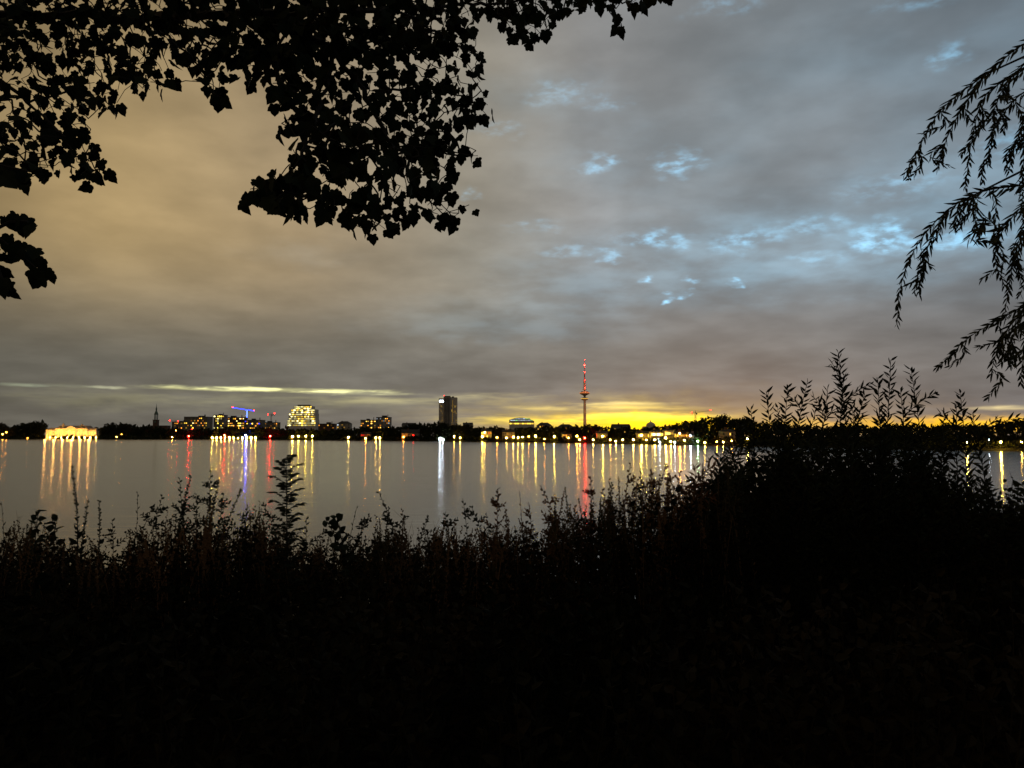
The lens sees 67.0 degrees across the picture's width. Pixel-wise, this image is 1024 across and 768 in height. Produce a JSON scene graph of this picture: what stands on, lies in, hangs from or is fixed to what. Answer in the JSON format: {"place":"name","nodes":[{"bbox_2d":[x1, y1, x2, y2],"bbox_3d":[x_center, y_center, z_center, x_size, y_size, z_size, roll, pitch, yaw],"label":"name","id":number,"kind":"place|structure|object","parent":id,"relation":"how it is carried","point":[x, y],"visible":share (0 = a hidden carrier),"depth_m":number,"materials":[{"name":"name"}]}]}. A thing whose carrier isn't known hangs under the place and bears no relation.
{"place":"outdoors","nodes":[
{"label":"outdoors","id":0,"kind":"place"},
{"bbox_2d":[0,439,1023,598],"bbox_3d":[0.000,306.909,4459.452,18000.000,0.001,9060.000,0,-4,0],"label":"water","id":1,"kind":"structure","parent":0,"point":[417,482],"depth_m":72.20,"materials":[{"name":"liquid"}]},
{"bbox_2d":[0,604,1023,767],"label":"lake bank","id":2,"kind":"structure","parent":0,"point":[360,760],"depth_m":3.22,"materials":[{"name":"plant"}]},
{"bbox_2d":[20,508,47,625],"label":"nettle","id":3,"kind":"object","parent":2,"relation":"on","point":[33,535],"visible":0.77,"depth_m":4.25,"materials":[{"name":"black plant"}]},
{"bbox_2d":[44,514,75,611],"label":"nettle","id":4,"kind":"object","parent":2,"relation":"on","point":[54,518],"visible":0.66,"depth_m":4.36,"materials":[{"name":"black plant"}]},
{"bbox_2d":[67,465,84,635],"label":"weed stalk","id":5,"kind":"object","parent":2,"relation":"on","point":[78,536],"visible":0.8,"depth_m":4.55,"materials":[{"name":"black plant"}]},
{"bbox_2d":[73,499,90,594],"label":"weed stalk","id":6,"kind":"object","parent":2,"relation":"on","point":[83,536],"visible":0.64,"depth_m":4.87,"materials":[{"name":"black plant"}]},
{"bbox_2d":[93,500,103,604],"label":"weed stalk","id":7,"kind":"object","parent":2,"relation":"on","point":[100,541],"visible":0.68,"depth_m":4.95,"materials":[{"name":"black plant"}]},
{"bbox_2d":[69,504,157,635],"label":"weed stalk","id":8,"kind":"object","parent":2,"relation":"on","point":[143,528],"visible":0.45,"depth_m":4.56,"materials":[{"name":"black plant"}]},
{"bbox_2d":[80,518,155,608],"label":"weed stalk","id":9,"kind":"object","parent":2,"relation":"on","point":[112,547],"visible":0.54,"depth_m":4.56,"materials":[{"name":"black plant"}]},
{"bbox_2d":[117,494,171,591],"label":"weed stalk","id":10,"kind":"object","parent":2,"relation":"on","point":[162,510],"visible":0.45,"depth_m":4.68,"materials":[{"name":"black plant"}]},
{"bbox_2d":[172,475,191,632],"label":"weed stalk","id":11,"kind":"object","parent":2,"relation":"on","point":[178,531],"visible":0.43,"depth_m":4.75,"materials":[{"name":"black plant"}]},
{"bbox_2d":[167,493,220,599],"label":"weed stalk","id":12,"kind":"object","parent":2,"relation":"on","point":[197,523],"visible":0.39,"depth_m":4.52,"materials":[{"name":"black plant"}]},
{"bbox_2d":[168,477,237,602],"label":"weed stalk","id":13,"kind":"object","parent":2,"relation":"on","point":[183,509],"visible":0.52,"depth_m":4.56,"materials":[{"name":"black plant"}]},
{"bbox_2d":[173,493,233,607],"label":"weed stalk","id":14,"kind":"object","parent":2,"relation":"on","point":[221,506],"visible":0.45,"depth_m":4.68,"materials":[{"name":"black plant"}]},
{"bbox_2d":[187,467,232,597],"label":"weed stalk","id":15,"kind":"object","parent":2,"relation":"on","point":[206,500],"visible":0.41,"depth_m":4.75,"materials":[{"name":"black plant"}]},
{"bbox_2d":[193,488,242,626],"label":"weed stalk","id":16,"kind":"object","parent":2,"relation":"on","point":[232,511],"visible":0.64,"depth_m":4.54,"materials":[{"name":"black plant"}]},
{"bbox_2d":[220,504,258,600],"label":"weed stalk","id":17,"kind":"object","parent":2,"relation":"on","point":[244,522],"visible":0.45,"depth_m":4.74,"materials":[{"name":"black plant"}]},
{"bbox_2d":[258,502,309,630],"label":"weed stalk","id":18,"kind":"object","parent":2,"relation":"on","point":[273,527],"visible":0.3,"depth_m":4.67,"materials":[{"name":"black plant"}]},
{"bbox_2d":[266,454,308,656],"bbox_3d":[-1.228,0.950,4.254,0.260,1.125,0.231,0,-4,0],"label":"ash sapling","id":19,"kind":"object","parent":2,"relation":"on","point":[282,485],"visible":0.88,"depth_m":4.26,"materials":[{"name":"black plant"}]},
{"bbox_2d":[285,516,345,631],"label":"weed stalk","id":20,"kind":"object","parent":2,"relation":"on","point":[306,551],"visible":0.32,"depth_m":4.54,"materials":[{"name":"black plant"}]},
{"bbox_2d":[0,0,673,299],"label":"maple tree","id":21,"kind":"object","parent":2,"relation":"on","point":[269,24],"visible":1,"depth_m":4.36,"materials":[{"name":"black plant"}]},
{"bbox_2d":[313,513,371,606],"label":"weed stalk","id":22,"kind":"object","parent":2,"relation":"on","point":[362,521],"visible":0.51,"depth_m":4.66,"materials":[{"name":"black plant"}]},
{"bbox_2d":[330,513,358,604],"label":"nettle","id":23,"kind":"object","parent":2,"relation":"on","point":[339,516],"visible":0.41,"depth_m":4.44,"materials":[{"name":"black plant"}]},
{"bbox_2d":[322,517,369,617],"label":"nettle","id":24,"kind":"object","parent":2,"relation":"on","point":[336,547],"visible":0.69,"depth_m":4.34,"materials":[{"name":"black leaf"}]},
{"bbox_2d":[0,436,757,675],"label":"tall grass","id":25,"kind":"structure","parent":2,"relation":"on","point":[206,542],"depth_m":4.36,"materials":[{"name":"plant"}]},
{"bbox_2d":[376,491,430,601],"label":"weed stalk","id":26,"kind":"object","parent":2,"relation":"on","point":[386,518],"visible":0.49,"depth_m":4.65,"materials":[{"name":"black plant"}]},
{"bbox_2d":[393,511,472,633],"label":"weed stalk","id":27,"kind":"object","parent":2,"relation":"on","point":[450,523],"visible":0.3,"depth_m":4.62,"materials":[{"name":"black plant"}]},
{"bbox_2d":[445,498,492,601],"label":"weed stalk","id":28,"kind":"object","parent":2,"relation":"on","point":[467,511],"visible":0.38,"depth_m":4.56,"materials":[{"name":"black plant"}]},
{"bbox_2d":[469,506,521,588],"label":"weed stalk","id":29,"kind":"object","parent":2,"relation":"on","point":[478,521],"visible":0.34,"depth_m":4.74,"materials":[{"name":"black plant"}]},
{"bbox_2d":[465,488,537,631],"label":"weed stalk","id":30,"kind":"object","parent":2,"relation":"on","point":[495,503],"visible":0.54,"depth_m":4.56,"materials":[{"name":"plant"}]},
{"bbox_2d":[0,452,1023,767],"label":"undergrowth","id":31,"kind":"object","parent":2,"relation":"on","point":[40,668],"visible":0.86,"depth_m":2.88,"materials":[{"name":"plant"}]},
{"bbox_2d":[487,502,563,621],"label":"weed stalk","id":32,"kind":"object","parent":2,"relation":"on","point":[530,530],"visible":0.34,"depth_m":4.55,"materials":[{"name":"plant"}]},
{"bbox_2d":[541,506,576,654],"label":"weed stalk","id":33,"kind":"object","parent":2,"relation":"on","point":[549,518],"visible":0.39,"depth_m":4.56,"materials":[{"name":"plant"}]},
{"bbox_2d":[539,485,589,620],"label":"weed stalk","id":34,"kind":"object","parent":2,"relation":"on","point":[552,501],"visible":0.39,"depth_m":4.67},
{"bbox_2d":[550,505,594,659],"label":"weed stalk","id":35,"kind":"object","parent":2,"relation":"on","point":[585,566],"visible":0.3,"depth_m":4.52,"materials":[{"name":"plant"}]},
{"bbox_2d":[559,476,619,587],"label":"weed stalk","id":36,"kind":"object","parent":2,"relation":"on","point":[592,492],"visible":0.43,"depth_m":4.65,"materials":[{"name":"plant"}]},
{"bbox_2d":[581,463,640,622],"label":"weed stalk","id":37,"kind":"object","parent":2,"relation":"on","point":[629,481],"visible":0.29,"depth_m":4.58,"materials":[{"name":"plant"}]},
{"bbox_2d":[595,488,653,603],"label":"weed stalk","id":38,"kind":"object","parent":2,"relation":"on","point":[606,504],"visible":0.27,"depth_m":4.57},
{"bbox_2d":[609,466,662,586],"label":"weed stalk","id":39,"kind":"object","parent":2,"relation":"on","point":[649,482],"visible":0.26,"depth_m":4.66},
{"bbox_2d":[611,471,661,613],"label":"weed stalk","id":40,"kind":"object","parent":2,"relation":"on","point":[637,507],"visible":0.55,"depth_m":4.54,"materials":[{"name":"black plant"}]},
{"bbox_2d":[645,464,683,610],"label":"weed stalk","id":41,"kind":"object","parent":2,"relation":"on","point":[668,481],"visible":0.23,"depth_m":4.76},
{"bbox_2d":[645,471,692,649],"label":"weed stalk","id":42,"kind":"object","parent":2,"relation":"on","point":[682,489],"visible":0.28,"depth_m":4.55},
{"bbox_2d":[663,459,719,594],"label":"weed stalk","id":43,"kind":"object","parent":2,"relation":"on","point":[699,479],"visible":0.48,"depth_m":4.63,"materials":[{"name":"plant"}]},
{"bbox_2d":[685,450,751,595],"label":"weed stalk","id":44,"kind":"object","parent":2,"relation":"on","point":[721,460],"visible":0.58,"depth_m":4.65,"materials":[{"name":"black plant"}]},
{"bbox_2d":[690,438,750,622],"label":"weed stalk","id":45,"kind":"object","parent":2,"relation":"on","point":[736,455],"visible":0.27,"depth_m":4.86,"materials":[{"name":"black plant"}]},
{"bbox_2d":[703,455,741,600],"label":"weed stalk","id":46,"kind":"object","parent":2,"relation":"on","point":[710,458],"visible":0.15,"depth_m":4.77,"materials":[{"name":"black plant"}]},
{"bbox_2d":[635,428,821,636],"bbox_3d":[1.646,1.002,5.335,1.685,1.390,1.468,0,-4,0],"label":"bank shrub","id":47,"kind":"object","parent":2,"relation":"on","point":[762,478],"visible":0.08,"depth_m":4.83,"materials":[{"name":"black plant"}]},
{"bbox_2d":[720,424,766,561],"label":"shrub shoot","id":48,"kind":"object","parent":2,"relation":"on","point":[742,440],"visible":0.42,"depth_m":4.90,"materials":[{"name":"black plant"}]},
{"bbox_2d":[731,404,766,597],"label":"shrub shoot","id":49,"kind":"object","parent":2,"relation":"on","point":[749,431],"visible":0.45,"depth_m":4.87,"materials":[{"name":"black plant"}]},
{"bbox_2d":[762,383,795,610],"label":"shrub shoot","id":50,"kind":"object","parent":2,"relation":"on","point":[785,431],"visible":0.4,"depth_m":4.81,"materials":[{"name":"black plant"}]},
{"bbox_2d":[750,386,809,606],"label":"shrub shoot","id":51,"kind":"object","parent":2,"relation":"on","point":[770,445],"visible":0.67,"depth_m":4.69,"materials":[{"name":"black plant"}]},
{"bbox_2d":[761,403,807,531],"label":"shrub shoot","id":52,"kind":"object","parent":2,"relation":"on","point":[776,437],"visible":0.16,"depth_m":4.87,"materials":[{"name":"black plant"}]},
{"bbox_2d":[759,378,811,637],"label":"shrub shoot","id":53,"kind":"object","parent":2,"relation":"on","point":[806,393],"visible":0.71,"depth_m":4.67,"materials":[{"name":"black plant"}]},
{"bbox_2d":[768,404,822,545],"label":"shrub shoot","id":54,"kind":"object","parent":2,"relation":"on","point":[805,457],"visible":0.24,"depth_m":4.79,"materials":[{"name":"black plant"}]},
{"bbox_2d":[787,385,849,640],"bbox_3d":[1.798,0.777,4.553,0.374,1.560,0.255,-3,-5,33],"label":"shrub shoot","id":55,"kind":"object","parent":2,"relation":"on","point":[823,432],"visible":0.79,"depth_m":4.56,"materials":[{"name":"black plant"}]},
{"bbox_2d":[794,373,873,645],"bbox_3d":[1.921,0.747,4.538,0.481,1.645,0.217,-1,-4,9],"label":"shrub shoot","id":56,"kind":"object","parent":2,"relation":"on","point":[837,459],"visible":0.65,"depth_m":4.57,"materials":[{"name":"black plant"}]},
{"bbox_2d":[828,389,870,603],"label":"shrub shoot","id":57,"kind":"object","parent":2,"relation":"on","point":[856,442],"visible":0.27,"depth_m":4.67,"materials":[{"name":"black plant"}]},
{"bbox_2d":[824,348,882,597],"bbox_3d":[1.967,0.682,4.406,0.366,1.798,0.200,0,-4,0],"label":"shrub shoot","id":58,"kind":"object","parent":2,"relation":"on","point":[849,450],"visible":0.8,"depth_m":4.44,"materials":[{"name":"black plant"}]},
{"bbox_2d":[750,416,986,645],"bbox_3d":[2.358,0.944,5.274,1.474,1.514,2.073,-1,-4,21],"label":"bank shrub","id":59,"kind":"object","parent":2,"relation":"on","point":[896,470],"visible":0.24,"depth_m":4.67,"materials":[{"name":"black plant"}]},
{"bbox_2d":[845,398,893,517],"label":"shrub shoot","id":60,"kind":"object","parent":2,"relation":"on","point":[854,419],"visible":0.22,"depth_m":4.81,"materials":[{"name":"black plant"}]},
{"bbox_2d":[845,374,900,644],"bbox_3d":[2.141,0.763,4.590,0.301,1.653,0.182,-1,-4,19],"label":"shrub shoot","id":61,"kind":"object","parent":2,"relation":"on","point":[877,461],"visible":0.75,"depth_m":4.59,"materials":[{"name":"black plant"}]},
{"bbox_2d":[857,356,925,616],"bbox_3d":[2.183,0.705,4.551,0.449,1.750,0.253,1,-4,-7],"label":"shrub shoot","id":62,"kind":"object","parent":2,"relation":"on","point":[885,454],"visible":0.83,"depth_m":4.56,"materials":[{"name":"black plant"}]},
{"bbox_2d":[892,386,938,633],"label":"shrub shoot","id":63,"kind":"object","parent":2,"relation":"on","point":[905,414],"visible":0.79,"depth_m":4.58,"materials":[{"name":"black plant"}]},
{"bbox_2d":[895,365,956,617],"bbox_3d":[2.473,0.738,4.638,0.424,1.727,0.196,1,-4,-8],"label":"shrub shoot","id":64,"kind":"object","parent":2,"relation":"on","point":[918,458],"visible":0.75,"depth_m":4.67,"materials":[{"name":"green plant"}]},
{"bbox_2d":[910,408,969,582],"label":"shrub shoot","id":65,"kind":"object","parent":2,"relation":"on","point":[946,458],"visible":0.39,"depth_m":4.70,"materials":[{"name":"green plant"}]},
{"bbox_2d":[879,450,1023,650],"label":"bank shrub","id":66,"kind":"object","parent":2,"relation":"on","point":[999,504],"visible":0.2,"depth_m":4.64,"materials":[{"name":"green plant"}]},
{"bbox_2d":[925,402,978,589],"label":"shrub shoot","id":67,"kind":"object","parent":2,"relation":"on","point":[955,421],"visible":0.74,"depth_m":4.66,"materials":[{"name":"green plant"}]},
{"bbox_2d":[893,39,1023,401],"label":"willow tree","id":68,"kind":"object","parent":2,"relation":"on","point":[980,230],"visible":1,"depth_m":4.37,"materials":[{"name":"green plant"}]},
{"bbox_2d":[949,389,993,626],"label":"shrub shoot","id":69,"kind":"object","parent":2,"relation":"on","point":[966,453],"visible":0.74,"depth_m":4.59,"materials":[{"name":"green plant"}]},
{"bbox_2d":[960,408,1022,624],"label":"shrub shoot","id":70,"kind":"object","parent":2,"relation":"on","point":[980,435],"visible":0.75,"depth_m":4.64,"materials":[{"name":"green plant"}]},
{"bbox_2d":[0,0,1023,436],"label":"sky","id":71,"kind":"structure","parent":0,"point":[703,206],"materials":[{"name":"grey"}]},
{"bbox_2d":[81,437,1023,450],"bbox_3d":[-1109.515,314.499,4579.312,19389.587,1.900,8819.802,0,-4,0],"label":"shore","id":72,"kind":"structure","parent":0,"point":[927,447],"depth_m":429.77,"materials":[{"name":"black"}]},
{"bbox_2d":[32,423,47,433],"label":"shore tree","id":73,"kind":"object","parent":72,"relation":"on","point":[42,427],"visible":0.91,"depth_m":1101.15,"materials":[{"name":"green plant"}]},
{"bbox_2d":[46,423,99,438],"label":"palace hotel","id":74,"kind":"structure","parent":72,"relation":"on","point":[79,431],"depth_m":1078.26,"materials":[{"name":"stone"}]},
{"bbox_2d":[151,404,170,428],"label":"church","id":75,"kind":"structure","parent":72,"relation":"on","point":[156,422],"depth_m":2996.61,"materials":[{"name":"brick"}]},
{"bbox_2d":[184,415,212,430],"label":"office building","id":76,"kind":"structure","parent":72,"relation":"on","point":[194,423],"depth_m":1298.72,"materials":[{"name":"grey glass"}]},
{"bbox_2d":[213,413,227,430],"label":"office building","id":77,"kind":"structure","parent":72,"relation":"on","point":[220,420],"depth_m":1348.91,"materials":[{"name":"yellow glass"}]},
{"bbox_2d":[227,415,247,429],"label":"office building","id":78,"kind":"structure","parent":72,"relation":"on","point":[235,421],"depth_m":1378.64,"materials":[{"name":"glass"}]},
{"bbox_2d":[245,418,265,434],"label":"office building","id":79,"kind":"structure","parent":72,"relation":"on","point":[254,423],"depth_m":1248.55,"materials":[{"name":"grey glass"}]},
{"bbox_2d":[265,420,280,429],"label":"office building","id":80,"kind":"structure","parent":72,"relation":"on","point":[275,425],"depth_m":1398.20,"materials":[{"name":"grey glass"}]},
{"bbox_2d":[287,405,318,430],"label":"glass office","id":81,"kind":"structure","parent":72,"relation":"on","point":[304,416],"depth_m":1498.24,"materials":[{"name":"glass"}]},
{"bbox_2d":[318,422,335,431],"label":"office building","id":82,"kind":"structure","parent":72,"relation":"on","point":[327,425],"depth_m":1298.15,"materials":[{"name":"brick"}]},
{"bbox_2d":[337,421,351,429],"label":"office building","id":83,"kind":"structure","parent":72,"relation":"on","point":[345,425],"depth_m":1248.35,"materials":[{"name":"paint"}]},
{"bbox_2d":[360,417,377,428],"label":"office building","id":84,"kind":"structure","parent":72,"relation":"on","point":[373,423],"depth_m":1098.82,"materials":[{"name":"grey glass"}]},
{"bbox_2d":[376,415,391,427],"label":"office building","id":85,"kind":"structure","parent":72,"relation":"on","point":[384,420],"depth_m":1118.96,"materials":[{"name":"paint"}]},
{"bbox_2d":[401,429,419,439],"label":"waterfront house","id":86,"kind":"structure","parent":72,"relation":"on","point":[409,432],"depth_m":687.23,"materials":[{"name":"paint"}]},
{"bbox_2d":[429,422,449,434],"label":"shore tree","id":87,"kind":"object","parent":72,"relation":"on","point":[434,425],"visible":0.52,"depth_m":659.86,"materials":[{"name":"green plant"}]},
{"bbox_2d":[439,395,457,435],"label":"high-rise building","id":88,"kind":"structure","parent":72,"relation":"on","point":[448,409],"depth_m":1929.15,"materials":[{"name":"paint"}]},
{"bbox_2d":[502,428,514,440],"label":"waterfront house","id":89,"kind":"structure","parent":72,"relation":"on","point":[508,433],"depth_m":540.37,"materials":[{"name":"paint"}]},
{"bbox_2d":[0,433,1023,447],"bbox_3d":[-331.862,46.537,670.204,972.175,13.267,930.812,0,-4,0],"label":"shore bushes","id":90,"kind":"object","parent":72,"relation":"on","point":[1008,444],"visible":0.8,"depth_m":599.56,"materials":[{"name":"plant"}]},
{"bbox_2d":[1,416,1023,443],"bbox_3d":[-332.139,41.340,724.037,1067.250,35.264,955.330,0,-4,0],"label":"woodland","id":91,"kind":"object","parent":72,"relation":"on","point":[545,427],"visible":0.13,"depth_m":592.91,"materials":[{"name":"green plant"}]},
{"bbox_2d":[509,418,533,431],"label":"arched hall","id":92,"kind":"structure","parent":72,"relation":"on","point":[520,422],"depth_m":1148.36,"materials":[{"name":"glass"}]},
{"bbox_2d":[580,359,589,425],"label":"television tower","id":93,"kind":"structure","parent":72,"relation":"on","point":[584,393],"depth_m":2746.72,"materials":[{"name":"concrete"}]},
{"bbox_2d":[636,429,648,441],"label":"boathouse","id":94,"kind":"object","parent":72,"relation":"on","point":[645,434],"visible":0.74,"depth_m":400.51,"materials":[{"name":"paint"}]},
{"bbox_2d":[649,428,662,439],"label":"boathouse","id":95,"kind":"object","parent":72,"relation":"on","point":[654,433],"visible":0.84,"depth_m":393.83,"materials":[{"name":"paint"}]},
{"bbox_2d":[662,427,675,441],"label":"boathouse","id":96,"kind":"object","parent":72,"relation":"on","point":[668,433],"visible":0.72,"depth_m":388.12,"materials":[{"name":"paint"}]},
{"bbox_2d":[678,420,697,435],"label":"shore tree","id":97,"kind":"object","parent":72,"relation":"on","point":[686,425],"visible":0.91,"depth_m":375.57,"materials":[{"name":"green plant"}]},
{"bbox_2d":[694,417,727,442],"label":"shore tree","id":98,"kind":"object","parent":72,"relation":"on","point":[701,432],"visible":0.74,"depth_m":350.91,"materials":[{"name":"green plant"}]},
{"bbox_2d":[709,413,733,434],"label":"shore tree","id":99,"kind":"object","parent":72,"relation":"on","point":[721,419],"visible":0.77,"depth_m":346.32,"materials":[{"name":"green plant"}]},
{"bbox_2d":[717,427,735,442],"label":"boathouse","id":100,"kind":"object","parent":72,"relation":"on","point":[725,432],"visible":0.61,"depth_m":339.73,"materials":[{"name":"paint"}]},
{"bbox_2d":[735,417,756,438],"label":"shore tree","id":101,"kind":"object","parent":72,"relation":"on","point":[743,423],"visible":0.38,"depth_m":346.04,"materials":[{"name":"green plant"}]},
{"bbox_2d":[745,421,771,440],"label":"shore tree","id":102,"kind":"object","parent":72,"relation":"on","point":[759,428],"visible":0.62,"depth_m":322.01,"materials":[{"name":"green plant"}]},
{"bbox_2d":[885,423,909,439],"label":"shore tree","id":103,"kind":"object","parent":72,"relation":"on","point":[893,429],"visible":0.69,"depth_m":254.85,"materials":[{"name":"green plant"}]},
{"bbox_2d":[927,425,955,442],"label":"shore tree","id":104,"kind":"object","parent":72,"relation":"on","point":[945,430],"visible":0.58,"depth_m":240.24,"materials":[{"name":"green plant"}]},
{"bbox_2d":[995,420,1015,442],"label":"shore tree","id":105,"kind":"object","parent":72,"relation":"on","point":[1002,429],"visible":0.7,"depth_m":231.82,"materials":[{"name":"green plant"}]},
{"bbox_2d":[999,419,1023,443],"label":"shore tree","id":106,"kind":"object","parent":72,"relation":"on","point":[1017,425],"visible":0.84,"depth_m":230.35,"materials":[{"name":"green plant"}]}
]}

